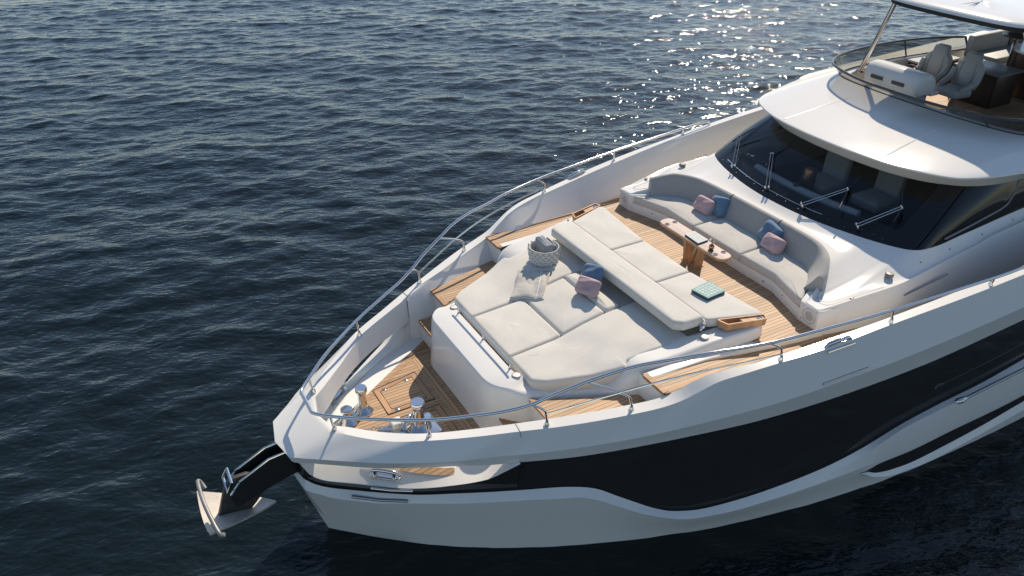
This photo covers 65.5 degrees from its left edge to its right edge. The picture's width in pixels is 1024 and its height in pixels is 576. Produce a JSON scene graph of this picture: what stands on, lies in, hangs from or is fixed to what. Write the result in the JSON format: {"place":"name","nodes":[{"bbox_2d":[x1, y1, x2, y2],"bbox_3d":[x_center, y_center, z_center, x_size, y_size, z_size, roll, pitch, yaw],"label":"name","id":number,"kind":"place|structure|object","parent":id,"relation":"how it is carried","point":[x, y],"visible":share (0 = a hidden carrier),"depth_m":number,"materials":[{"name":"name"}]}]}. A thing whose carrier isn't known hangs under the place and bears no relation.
{"place":"outdoors","nodes":[
{"label":"outdoors","id":0,"kind":"place"},
{"bbox_2d":[0,0,1023,575],"bbox_3d":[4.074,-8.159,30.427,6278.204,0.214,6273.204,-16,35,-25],"label":"sea","id":1,"kind":"structure","parent":0,"point":[224,224],"depth_m":19.79,"materials":[{"name":"blue liquid"}]},
{"bbox_2d":[221,0,1023,547],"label":"motor yacht","id":2,"kind":"object","parent":1,"relation":"on","point":[895,346],"visible":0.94,"depth_m":11.35,"materials":[{"name":"white plastic"}]},
{"bbox_2d":[196,470,275,538],"bbox_3d":[-3.588,2.754,10.477,0.990,0.739,1.117,-16,35,-25],"label":"anchor","id":3,"kind":"object","parent":2,"relation":"hanging from","point":[222,511],"visible":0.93,"depth_m":10.42,"materials":[{"name":"metal"}]},
{"bbox_2d":[455,219,705,391],"bbox_3d":[0.748,0.239,11.801,2.457,0.764,3.488,-16,35,-25],"label":"sun pad","id":4,"kind":"object","parent":2,"relation":"on","point":[563,334],"visible":0.92,"depth_m":11.43,"materials":[{"name":"fabric"}]},
{"bbox_2d":[510,269,551,302],"bbox_3d":[0.295,-0.056,12.286,0.535,0.224,0.765,7,32,10],"label":"folded throw","id":5,"kind":"object","parent":4,"relation":"on","point":[530,286],"visible":1,"depth_m":12.19,"materials":[{"name":"beige fabric"}]},
{"bbox_2d":[527,239,560,266],"bbox_3d":[0.509,-0.558,12.674,0.536,0.273,0.536,-16,35,-25],"label":"woven basket","id":6,"kind":"object","parent":4,"relation":"on","point":[535,258],"visible":0.78,"depth_m":12.52,"materials":[{"name":"white wicker"}]},
{"bbox_2d":[535,235,556,252],"bbox_3d":[0.545,-0.650,12.646,0.230,0.315,0.325,-16,35,-25],"label":"folded towel","id":7,"kind":"object","parent":6,"relation":"in","point":[543,244],"visible":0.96,"depth_m":12.55,"materials":[{"name":"white fabric"}]},
{"bbox_2d":[575,275,600,297],"bbox_3d":[1.128,-0.021,11.799,0.383,0.272,0.246,21,-2,40],"label":"throw pillow","id":8,"kind":"object","parent":4,"relation":"on","point":[587,286],"visible":1,"depth_m":11.70,"materials":[{"name":"pink fabric"}]},
{"bbox_2d":[580,263,604,281],"bbox_3d":[1.202,-0.191,11.970,0.245,0.343,0.383,25,-4,-35],"label":"throw pillow","id":9,"kind":"object","parent":4,"relation":"on","point":[594,271],"visible":0.59,"depth_m":11.85,"materials":[{"name":"blue fabric"}]},
{"bbox_2d":[572,203,599,220],"bbox_3d":[1.269,-1.300,13.805,0.160,0.115,0.698,27,41,36],"label":"drinks tray","id":10,"kind":"object","parent":2,"relation":"on","point":[581,212],"visible":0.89,"depth_m":13.79,"materials":[{"name":"brown wood"}]},
{"bbox_2d":[573,207,761,326],"bbox_3d":[2.186,-0.400,12.360,0.817,0.160,3.904,-16,35,-25],"label":"bench seat","id":11,"kind":"object","parent":2,"relation":"on","point":[607,228],"visible":0.81,"depth_m":12.10,"materials":[{"name":"fabric"}]},
{"bbox_2d":[691,281,724,300],"bbox_3d":[2.828,0.047,11.451,0.383,0.056,0.320,-21,38,-31],"label":"book","id":12,"kind":"object","parent":11,"relation":"on","point":[708,291],"visible":1,"depth_m":11.42,"materials":[{"name":"paper"}]},
{"bbox_2d":[660,218,730,268],"bbox_3d":[2.880,-0.603,12.695,0.280,0.462,1.520,-16,35,-25],"label":"coffee table","id":13,"kind":"object","parent":2,"relation":"on","point":[694,258],"visible":0.99,"depth_m":12.66,"materials":[{"name":"brown wood"}]},
{"bbox_2d":[685,231,707,244],"bbox_3d":[2.902,-0.792,12.545,0.222,0.031,0.350,-16,35,-25],"label":"book","id":14,"kind":"object","parent":13,"relation":"on","point":[696,237],"visible":1,"depth_m":12.52,"materials":[{"name":"paper"}]},
{"bbox_2d":[708,238,714,251],"bbox_3d":[3.065,-0.677,12.207,0.104,0.194,0.166,2,32,3],"label":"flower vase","id":15,"kind":"object","parent":13,"relation":"on","point":[711,246],"visible":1,"depth_m":12.20,"materials":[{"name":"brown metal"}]},
{"bbox_2d":[634,173,829,305],"bbox_3d":[3.602,-0.982,12.940,1.035,0.538,4.044,-16,35,-25],"label":"curved sofa","id":16,"kind":"object","parent":2,"relation":"on","point":[796,270],"visible":0.84,"depth_m":12.85,"materials":[{"name":"grey fabric"}]},
{"bbox_2d":[693,195,715,215],"bbox_3d":[3.293,-1.412,13.604,0.255,0.272,0.363,15,18,-46],"label":"throw pillow","id":17,"kind":"object","parent":16,"relation":"on","point":[704,205],"visible":1,"depth_m":13.50,"materials":[{"name":"pink fabric"}]},
{"bbox_2d":[711,195,729,216],"bbox_3d":[3.519,-1.388,13.511,0.236,0.343,0.343,14,9,-35],"label":"throw pillow","id":18,"kind":"object","parent":16,"relation":"on","point":[721,207],"visible":0.96,"depth_m":13.38,"materials":[{"name":"blue fabric"}]},
{"bbox_2d":[757,220,783,239],"bbox_3d":[4.111,-0.864,12.648,0.239,0.343,0.383,15,30,-33],"label":"throw pillow","id":19,"kind":"object","parent":16,"relation":"on","point":[772,227],"visible":0.72,"depth_m":12.59,"materials":[{"name":"blue fabric"}]},
{"bbox_2d":[761,232,786,254],"bbox_3d":[4.086,-0.691,12.442,0.237,0.262,0.383,23,15,-34],"label":"throw pillow","id":20,"kind":"object","parent":16,"relation":"on","point":[773,243],"visible":1,"depth_m":12.33,"materials":[{"name":"pink fabric"}]},
{"bbox_2d":[717,314,766,330],"bbox_3d":[3.170,0.476,10.944,0.698,0.115,0.160,-7,32,-11],"label":"drinks tray","id":21,"kind":"object","parent":2,"relation":"on","point":[735,323],"visible":1,"depth_m":10.92,"materials":[{"name":"brown wood"}]},
{"bbox_2d":[737,114,784,143],"bbox_3d":[7.626,-3.962,16.634,8.560,0.781,0.328,-16,35,-25],"label":"side window","id":22,"kind":"structure","parent":2,"relation":"in","point":[770,126],"depth_m":15.52,"materials":[{"name":"black glass"}]},
{"bbox_2d":[812,151,853,195],"bbox_3d":[5.432,-1.925,13.774,0.736,1.292,0.540,-16,35,-25],"label":"saloon chair","id":23,"kind":"object","parent":2,"relation":"on","point":[832,176],"visible":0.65,"depth_m":13.67,"materials":[{"name":"grey fabric"}]},
{"bbox_2d":[850,170,907,220],"bbox_3d":[6.093,-1.575,13.214,0.736,1.292,0.540,-16,35,-25],"label":"saloon chair","id":24,"kind":"object","parent":2,"relation":"on","point":[885,192],"visible":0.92,"depth_m":13.13,"materials":[{"name":"grey fabric"}]},
{"bbox_2d":[913,43,952,83],"bbox_3d":[7.904,-4.063,15.171,0.704,1.090,0.630,-16,35,-25],"label":"helm chair","id":25,"kind":"object","parent":2,"relation":"on","point":[936,62],"visible":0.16,"depth_m":15.06,"materials":[{"name":"grey leather"}]},
{"bbox_2d":[868,395,1023,472],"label":"hull slit window","id":26,"kind":"structure","parent":2,"relation":"in","point":[906,458],"depth_m":12.30,"materials":[{"name":"black glass"}]},
{"bbox_2d":[935,51,985,106],"bbox_3d":[8.228,-3.760,14.683,0.704,1.090,0.630,-16,35,-25],"label":"helm chair","id":27,"kind":"object","parent":2,"relation":"on","point":[966,75],"visible":0.91,"depth_m":14.59,"materials":[{"name":"grey leather"}]},
{"bbox_2d":[917,178,1023,249],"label":"side window","id":28,"kind":"structure","parent":2,"relation":"in","point":[976,207],"depth_m":12.15,"materials":[{"name":"black glass"}]},
{"bbox_2d":[954,60,1023,108],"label":"wet bar","id":29,"kind":"object","parent":2,"relation":"on","point":[995,87],"visible":0.56,"depth_m":15.10,"materials":[{"name":"brown wood"}]},
{"bbox_2d":[960,76,995,106],"bbox_3d":[8.831,-3.849,15.271,0.023,0.530,0.780,-16,35,-25],"label":"door","id":30,"kind":"structure","parent":29,"relation":"in","point":[981,95],"depth_m":15.10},
{"bbox_2d":[963,29,1023,64],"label":"flybridge settee","id":31,"kind":"object","parent":2,"relation":"on","point":[993,46],"visible":0.35,"depth_m":16.67,"materials":[{"name":"grey leather"}]},
{"bbox_2d":[1003,31,1023,65],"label":"pedestal table","id":32,"kind":"object","parent":2,"relation":"on","point":[1016,37],"visible":0.67,"depth_m":15.36,"materials":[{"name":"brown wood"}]},
{"bbox_2d":[1009,43,1023,102],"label":"bar counter","id":33,"kind":"object","parent":2,"relation":"on","point":[1017,60],"visible":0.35,"depth_m":15.47,"materials":[{"name":"brown wood"}]},
{"bbox_2d":[907,56,960,82],"bbox_3d":[8.644,-4.484,16.422,1.060,0.500,0.470,-16,35,-25],"label":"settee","id":34,"kind":"object","parent":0,"point":[915,61],"visible":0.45,"depth_m":16.28,"materials":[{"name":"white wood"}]}
]}

